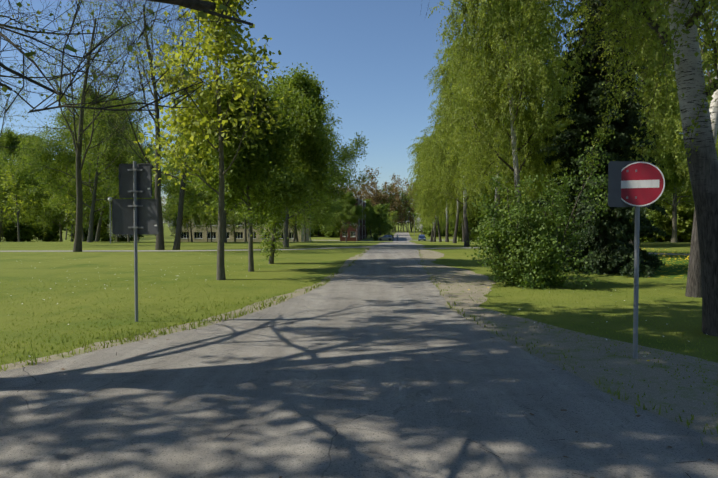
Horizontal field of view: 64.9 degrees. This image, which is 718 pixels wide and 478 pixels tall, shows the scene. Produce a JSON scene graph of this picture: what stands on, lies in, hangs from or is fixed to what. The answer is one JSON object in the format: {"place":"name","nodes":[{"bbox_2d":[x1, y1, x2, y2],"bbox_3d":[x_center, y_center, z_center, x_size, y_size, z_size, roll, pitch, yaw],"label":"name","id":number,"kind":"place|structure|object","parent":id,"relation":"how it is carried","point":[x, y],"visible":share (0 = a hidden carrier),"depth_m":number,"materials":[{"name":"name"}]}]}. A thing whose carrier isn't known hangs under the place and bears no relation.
{"place":"outdoors","nodes":[
{"label":"outdoors","id":0,"kind":"place"},
{"bbox_2d":[0,246,373,251],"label":"footpath","id":1,"kind":"structure","parent":0,"point":[184,250],"depth_m":37.05,"materials":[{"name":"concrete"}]},
{"bbox_2d":[0,243,380,371],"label":"road verge","id":2,"kind":"object","parent":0,"point":[178,329],"depth_m":9.95,"materials":[{"name":"grey gravel"}]},
{"bbox_2d":[0,233,717,477],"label":"road asphalt","id":3,"kind":"structure","parent":0,"point":[412,389],"depth_m":5.68,"materials":[{"name":"grey asphalt"}]},
{"bbox_2d":[17,278,712,477],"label":"road debris twigs","id":4,"kind":"object","parent":3,"relation":"on","point":[467,439],"visible":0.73,"depth_m":5.43,"materials":[{"name":"brown wood"}]},
{"bbox_2d":[0,223,717,444],"bbox_3d":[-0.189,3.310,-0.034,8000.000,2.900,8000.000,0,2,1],"label":"ground","id":5,"kind":"structure","parent":0,"point":[292,268],"depth_m":15.60,"materials":[{"name":"green plant"}]},
{"bbox_2d":[0,202,9,241],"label":"tree","id":6,"kind":"object","parent":5,"relation":"on","point":[3,224],"visible":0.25,"depth_m":104.76,"materials":[{"name":"green plant"}]},
{"bbox_2d":[1,210,37,241],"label":"thicket bush","id":7,"kind":"object","parent":5,"relation":"on","point":[29,240],"visible":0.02,"depth_m":121.52,"materials":[{"name":"green plant"}]},
{"bbox_2d":[0,161,40,241],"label":"tree","id":8,"kind":"object","parent":5,"relation":"on","point":[17,199],"visible":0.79,"depth_m":77.60,"materials":[{"name":"green plant"}]},
{"bbox_2d":[0,67,44,159],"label":"bare tree","id":9,"kind":"object","parent":5,"relation":"on","point":[7,104],"visible":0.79,"depth_m":45.07,"materials":[{"name":"green plant"}]},
{"bbox_2d":[1,214,45,241],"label":"thicket bush","id":10,"kind":"object","parent":5,"relation":"on","point":[25,231],"visible":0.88,"depth_m":110.81,"materials":[{"name":"green plant"}]},
{"bbox_2d":[0,127,57,241],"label":"linden tree","id":11,"kind":"object","parent":5,"relation":"on","point":[9,138],"visible":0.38,"depth_m":88.71,"materials":[{"name":"green plant"}]},
{"bbox_2d":[12,210,68,241],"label":"thicket bush","id":12,"kind":"object","parent":5,"relation":"on","point":[52,236],"visible":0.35,"depth_m":121.74,"materials":[{"name":"green plant"}]},
{"bbox_2d":[27,162,73,241],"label":"linden tree","id":13,"kind":"object","parent":5,"relation":"on","point":[59,220],"visible":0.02,"depth_m":110.00,"materials":[{"name":"green plant"}]},
{"bbox_2d":[28,153,108,241],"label":"linden tree","id":14,"kind":"object","parent":5,"relation":"on","point":[58,214],"visible":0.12,"depth_m":89.47,"materials":[{"name":"green plant"}]},
{"bbox_2d":[63,218,86,241],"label":"thicket bush","id":15,"kind":"object","parent":5,"relation":"on","point":[69,228],"visible":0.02,"depth_m":125.64,"materials":[{"name":"green plant"}]},
{"bbox_2d":[53,160,102,241],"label":"tree","id":16,"kind":"object","parent":5,"relation":"on","point":[73,208],"visible":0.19,"depth_m":75.80,"materials":[{"name":"green plant"}]},
{"bbox_2d":[5,0,159,251],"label":"bare tree","id":17,"kind":"object","parent":5,"relation":"on","point":[77,246],"visible":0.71,"depth_m":34.30,"materials":[{"name":"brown plant"}]},
{"bbox_2d":[0,82,170,241],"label":"linden tree","id":18,"kind":"object","parent":5,"relation":"on","point":[66,162],"visible":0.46,"depth_m":60.12,"materials":[{"name":"green plant"}]},
{"bbox_2d":[67,214,109,240],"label":"thicket bush","id":19,"kind":"object","parent":5,"relation":"on","point":[104,229],"visible":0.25,"depth_m":96.46,"materials":[{"name":"green plant"}]},
{"bbox_2d":[44,133,154,241],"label":"linden tree","id":20,"kind":"object","parent":5,"relation":"on","point":[97,238],"visible":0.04,"depth_m":84.63,"materials":[{"name":"green plant"}]},
{"bbox_2d":[108,197,111,243],"bbox_3d":[-23.056,-1.621,52.351,0.400,4.500,0.400,0,2,1],"label":"lamp post","id":21,"kind":"object","parent":5,"relation":"on","point":[109,199],"depth_m":52.30,"materials":[{"name":"metal"}]},
{"bbox_2d":[75,163,154,241],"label":"linden tree","id":22,"kind":"object","parent":5,"relation":"on","point":[117,240],"depth_m":102.60,"materials":[{"name":"green plant"}]},
{"bbox_2d":[102,221,133,241],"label":"thicket bush","id":23,"kind":"object","parent":5,"relation":"on","point":[108,235],"depth_m":109.44,"materials":[{"name":"green plant"}]},
{"bbox_2d":[101,208,143,241],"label":"thicket bush","id":24,"kind":"object","parent":5,"relation":"on","point":[122,239],"visible":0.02,"depth_m":104.30,"materials":[{"name":"green plant"}]},
{"bbox_2d":[0,0,252,116],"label":"tree","id":25,"kind":"object","parent":5,"relation":"on","point":[202,6],"visible":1,"depth_m":6.76,"materials":[{"name":"brown plant"}]},
{"bbox_2d":[112,161,158,321],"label":"sign backs","id":26,"kind":"object","parent":5,"relation":"on","point":[134,216],"visible":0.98,"depth_m":10.52,"materials":[{"name":"metal"}]},
{"bbox_2d":[77,0,250,249],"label":"bare tree","id":27,"kind":"object","parent":5,"relation":"on","point":[159,244],"visible":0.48,"depth_m":37.83,"materials":[{"name":"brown plant"}]},
{"bbox_2d":[169,217,184,236],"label":"tree","id":28,"kind":"object","parent":5,"relation":"on","point":[173,230],"visible":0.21,"depth_m":103.90,"materials":[{"name":"green plant"}]},
{"bbox_2d":[164,185,196,227],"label":"tree","id":29,"kind":"object","parent":5,"relation":"on","point":[177,203],"visible":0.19,"depth_m":91.69,"materials":[{"name":"green plant"}]},
{"bbox_2d":[162,185,209,241],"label":"linden tree","id":30,"kind":"object","parent":5,"relation":"on","point":[201,219],"visible":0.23,"depth_m":102.45,"materials":[{"name":"green plant"}]},
{"bbox_2d":[182,207,196,241],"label":"tree","id":31,"kind":"object","parent":5,"relation":"on","point":[185,223],"visible":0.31,"depth_m":93.45,"materials":[{"name":"green plant"}]},
{"bbox_2d":[195,188,215,241],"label":"tree","id":32,"kind":"object","parent":5,"relation":"on","point":[210,223],"visible":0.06,"depth_m":105.04,"materials":[{"name":"green plant"}]},
{"bbox_2d":[146,109,267,242],"bbox_3d":[-14.291,-7.147,58.986,16.458,15.642,14.050,-1,2,-21],"label":"linden tree","id":33,"kind":"object","parent":5,"relation":"on","point":[172,190],"visible":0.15,"depth_m":56.99,"materials":[{"name":"green plant"}]},
{"bbox_2d":[195,188,234,220],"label":"tree","id":34,"kind":"object","parent":5,"relation":"on","point":[207,207],"visible":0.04,"depth_m":81.10,"materials":[{"name":"green plant"}]},
{"bbox_2d":[131,0,301,279],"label":"maple tree","id":35,"kind":"object","parent":5,"relation":"on","point":[220,48],"visible":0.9,"depth_m":17.71,"materials":[{"name":"green plant"}]},
{"bbox_2d":[209,212,232,226],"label":"tree","id":36,"kind":"object","parent":5,"relation":"on","point":[217,217],"visible":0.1,"depth_m":88.38,"materials":[{"name":"green plant"}]},
{"bbox_2d":[195,190,255,241],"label":"linden tree","id":37,"kind":"object","parent":5,"relation":"on","point":[231,218],"visible":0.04,"depth_m":98.38,"materials":[{"name":"green plant"}]},
{"bbox_2d":[181,215,308,241],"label":"white brick building","id":38,"kind":"structure","parent":5,"relation":"on","point":[201,236],"depth_m":127.69,"materials":[{"name":"white brick"},{"name":"glass"}]},
{"bbox_2d":[210,194,282,241],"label":"linden tree","id":39,"kind":"object","parent":5,"relation":"on","point":[245,234],"depth_m":86.11,"materials":[{"name":"green plant"}]},
{"bbox_2d":[178,69,323,271],"bbox_3d":[-4.095,-2.425,21.404,5.215,7.880,5.492,0,4,-9],"label":"linden tree","id":40,"kind":"object","parent":5,"relation":"on","point":[278,191],"visible":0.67,"depth_m":20.49,"materials":[{"name":"green plant"}]},
{"bbox_2d":[186,95,374,246],"bbox_3d":[-5.465,-5.168,43.230,12.921,12.040,12.004,0,2,9],"label":"linden tree","id":41,"kind":"object","parent":5,"relation":"on","point":[345,157],"visible":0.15,"depth_m":42.14,"materials":[{"name":"green plant"}]},
{"bbox_2d":[238,62,337,263],"bbox_3d":[-3.542,-3.244,25.468,5.109,9.363,6.455,3,1,-9],"label":"linden tree","id":42,"kind":"object","parent":5,"relation":"on","point":[307,113],"visible":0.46,"depth_m":24.46,"materials":[{"name":"green plant"}]},
{"bbox_2d":[288,214,302,241],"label":"tree","id":43,"kind":"object","parent":5,"relation":"on","point":[292,223],"visible":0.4,"depth_m":97.87,"materials":[{"name":"green plant"}]},
{"bbox_2d":[266,194,342,241],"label":"linden tree","id":44,"kind":"object","parent":5,"relation":"on","point":[338,205],"visible":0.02,"depth_m":107.54,"materials":[{"name":"green plant"}]},
{"bbox_2d":[280,191,332,241],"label":"linden tree","id":45,"kind":"object","parent":5,"relation":"on","point":[296,222],"depth_m":96.09,"materials":[{"name":"green plant"}]},
{"bbox_2d":[309,215,320,236],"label":"tree","id":46,"kind":"object","parent":5,"relation":"on","point":[317,227],"visible":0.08,"depth_m":182.91,"materials":[{"name":"green plant"}]},
{"bbox_2d":[289,192,341,241],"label":"linden tree","id":47,"kind":"object","parent":5,"relation":"on","point":[326,216],"visible":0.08,"depth_m":72.59,"materials":[{"name":"green plant"}]},
{"bbox_2d":[314,226,324,235],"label":"bush","id":48,"kind":"object","parent":5,"relation":"on","point":[320,233],"visible":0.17,"depth_m":191.77,"materials":[{"name":"green plant"}]},
{"bbox_2d":[320,216,339,237],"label":"bush","id":49,"kind":"object","parent":5,"relation":"on","point":[330,234],"visible":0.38,"depth_m":174.25,"materials":[{"name":"green plant"}]},
{"bbox_2d":[330,168,352,201],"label":"tree","id":50,"kind":"object","parent":5,"relation":"on","point":[341,186],"visible":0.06,"depth_m":205.79,"materials":[{"name":"green plant"}]},
{"bbox_2d":[324,191,370,241],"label":"linden tree","id":51,"kind":"object","parent":5,"relation":"on","point":[350,212],"visible":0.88,"depth_m":116.08,"materials":[{"name":"green plant"}]},
{"bbox_2d":[340,198,366,240],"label":"building","id":52,"kind":"structure","parent":5,"relation":"on","point":[354,235],"depth_m":140.55,"materials":[{"name":"red brick"}]},
{"bbox_2d":[10,248,707,360],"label":"lawn flowers","id":53,"kind":"object","parent":5,"relation":"on","point":[488,287],"visible":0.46,"depth_m":23.07,"materials":[{"name":"white plant"}]},
{"bbox_2d":[348,175,377,205],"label":"tree","id":54,"kind":"object","parent":5,"relation":"on","point":[366,192],"visible":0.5,"depth_m":261.88,"materials":[{"name":"grey plant"}]},
{"bbox_2d":[360,167,384,205],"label":"tree","id":55,"kind":"object","parent":5,"relation":"on","point":[373,184],"visible":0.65,"depth_m":268.85,"materials":[{"name":"grey plant"}]},
{"bbox_2d":[363,199,387,237],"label":"linden tree","id":56,"kind":"object","parent":5,"relation":"on","point":[370,206],"visible":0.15,"depth_m":170.20,"materials":[{"name":"green plant"}]},
{"bbox_2d":[364,206,393,236],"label":"linden tree","id":57,"kind":"object","parent":5,"relation":"on","point":[376,219],"visible":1,"depth_m":151.53,"materials":[{"name":"green plant"}]},
{"bbox_2d":[371,190,391,214],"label":"tree","id":58,"kind":"object","parent":5,"relation":"on","point":[375,203],"visible":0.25,"depth_m":266.51,"materials":[{"name":"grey plant"}]},
{"bbox_2d":[371,202,393,234],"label":"bush","id":59,"kind":"object","parent":5,"relation":"on","point":[386,208],"visible":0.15,"depth_m":206.74,"materials":[{"name":"green plant"}]},
{"bbox_2d":[378,185,396,212],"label":"tree","id":60,"kind":"object","parent":5,"relation":"on","point":[383,190],"visible":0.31,"depth_m":268.65,"materials":[{"name":"grey plant"}]},
{"bbox_2d":[376,180,404,231],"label":"tree","id":61,"kind":"object","parent":5,"relation":"on","point":[390,191],"visible":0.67,"depth_m":262.82,"materials":[{"name":"brown plant"}]},
{"bbox_2d":[388,211,398,231],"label":"tree","id":62,"kind":"object","parent":5,"relation":"on","point":[394,216],"visible":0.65,"depth_m":161.73,"materials":[{"name":"green plant"}]},
{"bbox_2d":[383,197,403,231],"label":"tree","id":63,"kind":"object","parent":5,"relation":"on","point":[395,208],"visible":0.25,"depth_m":273.82,"materials":[{"name":"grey plant"}]},
{"bbox_2d":[386,173,407,230],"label":"tree","id":64,"kind":"object","parent":5,"relation":"on","point":[396,180],"visible":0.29,"depth_m":289.97,"materials":[{"name":"grey plant"}]},
{"bbox_2d":[389,182,404,231],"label":"tree","id":65,"kind":"object","parent":5,"relation":"on","point":[396,200],"visible":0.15,"depth_m":279.29,"materials":[{"name":"green plant"}]},
{"bbox_2d":[391,185,408,231],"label":"tree","id":66,"kind":"object","parent":5,"relation":"on","point":[395,186],"visible":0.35,"depth_m":275.76,"materials":[{"name":"green plant"}]},
{"bbox_2d":[392,188,414,231],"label":"tree","id":67,"kind":"object","parent":5,"relation":"on","point":[408,208],"visible":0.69,"depth_m":266.29,"materials":[{"name":"green plant"}]},
{"bbox_2d":[394,188,414,231],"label":"tree","id":68,"kind":"object","parent":5,"relation":"on","point":[405,208],"visible":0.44,"depth_m":265.48,"materials":[{"name":"green plant"}]},
{"bbox_2d":[399,178,413,226],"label":"tree","id":69,"kind":"object","parent":5,"relation":"on","point":[408,195],"visible":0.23,"depth_m":281.93,"materials":[{"name":"grey plant"}]},
{"bbox_2d":[410,206,426,232],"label":"bush","id":70,"kind":"object","parent":5,"relation":"on","point":[416,215],"depth_m":213.35,"materials":[{"name":"green plant"}]},
{"bbox_2d":[415,213,423,234],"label":"blossom tree","id":71,"kind":"object","parent":5,"relation":"on","point":[421,227],"visible":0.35,"depth_m":199.06,"materials":[{"name":"grey plant"}]},
{"bbox_2d":[415,205,425,234],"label":"tree","id":72,"kind":"object","parent":5,"relation":"on","point":[417,221],"visible":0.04,"depth_m":219.00,"materials":[{"name":"green plant"}]},
{"bbox_2d":[418,235,425,240],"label":"car","id":73,"kind":"object","parent":5,"relation":"on","point":[421,237],"visible":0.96,"depth_m":141.55,"materials":[{"name":"blue paint"}]},
{"bbox_2d":[406,134,450,241],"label":"birch tree","id":74,"kind":"object","parent":5,"relation":"on","point":[416,188],"visible":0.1,"depth_m":81.55,"materials":[{"name":"green plant"}]},
{"bbox_2d":[414,190,445,241],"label":"birch tree","id":75,"kind":"object","parent":5,"relation":"on","point":[432,224],"visible":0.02,"depth_m":113.33,"materials":[{"name":"green plant"}]},
{"bbox_2d":[413,127,450,241],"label":"birch tree","id":76,"kind":"object","parent":5,"relation":"on","point":[434,240],"depth_m":96.04,"materials":[{"name":"green plant"}]},
{"bbox_2d":[423,221,445,236],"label":"bush","id":77,"kind":"object","parent":5,"relation":"on","point":[430,229],"visible":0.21,"depth_m":179.94,"materials":[{"name":"green plant"}]},
{"bbox_2d":[421,212,449,241],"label":"birch tree","id":78,"kind":"object","parent":5,"relation":"on","point":[433,227],"visible":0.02,"depth_m":127.58,"materials":[{"name":"green plant"}]},
{"bbox_2d":[422,219,449,236],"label":"bush","id":79,"kind":"object","parent":5,"relation":"on","point":[424,228],"visible":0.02,"depth_m":182.69,"materials":[{"name":"green plant"}]},
{"bbox_2d":[412,129,476,241],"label":"birch tree","id":80,"kind":"object","parent":5,"relation":"on","point":[447,223],"visible":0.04,"depth_m":68.24,"materials":[{"name":"green plant"}]},
{"bbox_2d":[415,113,493,242],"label":"birch tree","id":81,"kind":"object","parent":5,"relation":"on","point":[456,224],"visible":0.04,"depth_m":55.31,"materials":[{"name":"green plant"}]},
{"bbox_2d":[448,216,461,241],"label":"thicket bush","id":82,"kind":"object","parent":5,"relation":"on","point":[459,234],"visible":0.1,"depth_m":117.55,"materials":[{"name":"green plant"}]},
{"bbox_2d":[408,32,502,246],"bbox_3d":[7.764,-7.287,42.682,8.925,16.392,7.357,1,2,22],"label":"birch tree","id":83,"kind":"object","parent":5,"relation":"on","point":[448,185],"visible":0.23,"depth_m":42.77,"materials":[{"name":"green plant"}]},
{"bbox_2d":[429,117,483,241],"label":"birch tree","id":84,"kind":"object","parent":5,"relation":"on","point":[453,217],"depth_m":74.41,"materials":[{"name":"green plant"}]},
{"bbox_2d":[441,163,508,240],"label":"linden tree","id":85,"kind":"object","parent":5,"relation":"on","point":[452,219],"depth_m":94.18,"materials":[{"name":"green plant"}]},
{"bbox_2d":[458,194,515,241],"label":"thicket bush","id":86,"kind":"object","parent":5,"relation":"on","point":[473,235],"visible":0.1,"depth_m":91.77,"materials":[{"name":"green plant"}]},
{"bbox_2d":[428,0,574,227],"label":"birch tree","id":87,"kind":"object","parent":5,"relation":"on","point":[484,77],"visible":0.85,"depth_m":21.34,"materials":[{"name":"green plant"}]},
{"bbox_2d":[431,2,576,254],"bbox_3d":[7.976,-6.305,32.092,8.747,14.980,8.798,0,2,-39],"label":"birch tree","id":88,"kind":"object","parent":5,"relation":"on","point":[510,177],"visible":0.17,"depth_m":31.09,"materials":[{"name":"green plant"}]},
{"bbox_2d":[481,107,577,228],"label":"linden tree","id":89,"kind":"object","parent":5,"relation":"on","point":[505,198],"depth_m":54.82,"materials":[{"name":"green plant"}]},
{"bbox_2d":[465,129,614,289],"bbox_3d":[5.501,-0.653,16.538,4.705,4.862,2.997,1,2,22],"label":"lilac bush","id":90,"kind":"object","parent":5,"relation":"on","point":[530,247],"visible":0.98,"depth_m":16.07,"materials":[{"name":"green plant"}]},
{"bbox_2d":[533,39,586,227],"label":"birch tree","id":91,"kind":"object","parent":5,"relation":"on","point":[557,166],"visible":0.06,"depth_m":45.60,"materials":[{"name":"green plant"}]},
{"bbox_2d":[420,0,717,336],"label":"birch tree","id":92,"kind":"object","parent":5,"relation":"on","point":[679,38],"visible":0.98,"depth_m":9.13,"materials":[{"name":"green plant"}]},
{"bbox_2d":[525,0,668,277],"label":"spruce tree","id":93,"kind":"object","parent":5,"relation":"on","point":[608,235],"visible":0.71,"depth_m":20.46,"materials":[{"name":"green plant"}]},
{"bbox_2d":[559,0,684,220],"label":"birch tree","id":94,"kind":"object","parent":5,"relation":"on","point":[660,117],"visible":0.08,"depth_m":27.26,"materials":[{"name":"green plant"}]},
{"bbox_2d":[608,161,664,358],"bbox_3d":[3.710,0.439,7.630,0.666,2.985,0.276,0,2,1],"label":"no entry sign","id":95,"kind":"object","parent":5,"relation":"on","point":[636,185],"visible":1,"depth_m":7.64,"materials":[{"name":"metal"}]},
{"bbox_2d":[604,98,689,244],"bbox_3d":[24.320,-5.810,50.194,12.544,13.151,15.096,2,0,21],"label":"linden tree","id":96,"kind":"object","parent":5,"relation":"on","point":[672,167],"visible":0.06,"depth_m":46.98,"materials":[{"name":"green plant"}]},
{"bbox_2d":[580,0,717,297],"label":"birch tree","id":97,"kind":"object","parent":5,"relation":"on","point":[694,283],"visible":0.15,"depth_m":14.03,"materials":[{"name":"green plant"}]},
{"bbox_2d":[640,201,670,241],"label":"thicket bush","id":98,"kind":"object","parent":5,"relation":"on","point":[655,219],"visible":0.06,"depth_m":90.14,"materials":[{"name":"green plant"}]},
{"bbox_2d":[655,221,678,241],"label":"thicket bush","id":99,"kind":"object","parent":5,"relation":"on","point":[665,238],"visible":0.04,"depth_m":87.55,"materials":[{"name":"green plant"}]},
{"bbox_2d":[627,70,710,242],"bbox_3d":[34.695,-9.126,62.558,16.914,19.799,15.909,0,2,4],"label":"linden tree","id":100,"kind":"object","parent":5,"relation":"on","point":[674,220],"visible":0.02,"depth_m":61.80,"materials":[{"name":"green plant"}]},
{"bbox_2d":[653,188,694,241],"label":"thicket bush","id":101,"kind":"object","parent":5,"relation":"on","point":[684,227],"visible":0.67,"depth_m":75.16,"materials":[{"name":"green plant"}]},
{"bbox_2d":[665,148,693,203],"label":"linden tree","id":102,"kind":"object","parent":5,"relation":"on","point":[682,176],"visible":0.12,"depth_m":45.94,"materials":[{"name":"green plant"}]},
{"bbox_2d":[671,180,693,206],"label":"linden tree","id":103,"kind":"object","parent":5,"relation":"on","point":[687,193],"depth_m":69.91,"materials":[{"name":"green plant"}]},
{"bbox_2d":[676,40,717,193],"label":"birch tree","id":104,"kind":"object","parent":5,"relation":"on","point":[682,166],"visible":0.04,"depth_m":37.38,"materials":[{"name":"green plant"}]},
{"bbox_2d":[0,0,717,222],"label":"sky","id":105,"kind":"structure","parent":0,"point":[373,58],"materials":[{"name":"blue"}]},
{"bbox_2d":[329,240,396,240],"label":"road side","id":106,"kind":"structure","parent":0,"point":[365,240],"depth_m":146.76,"materials":[{"name":"concrete"}]},
{"bbox_2d":[378,235,392,240],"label":"silver hatchback car","id":107,"kind":"object","parent":106,"relation":"on","point":[388,237],"visible":0.9,"depth_m":145.46,"materials":[{"name":"grey paint"}]},
{"bbox_2d":[418,247,689,254],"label":"path","id":108,"kind":"structure","parent":0,"point":[487,247],"depth_m":39.95,"materials":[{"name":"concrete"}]},
{"bbox_2d":[413,243,717,440],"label":"road verge","id":109,"kind":"object","parent":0,"point":[688,399],"depth_m":7.58,"materials":[{"name":"grey gravel"}]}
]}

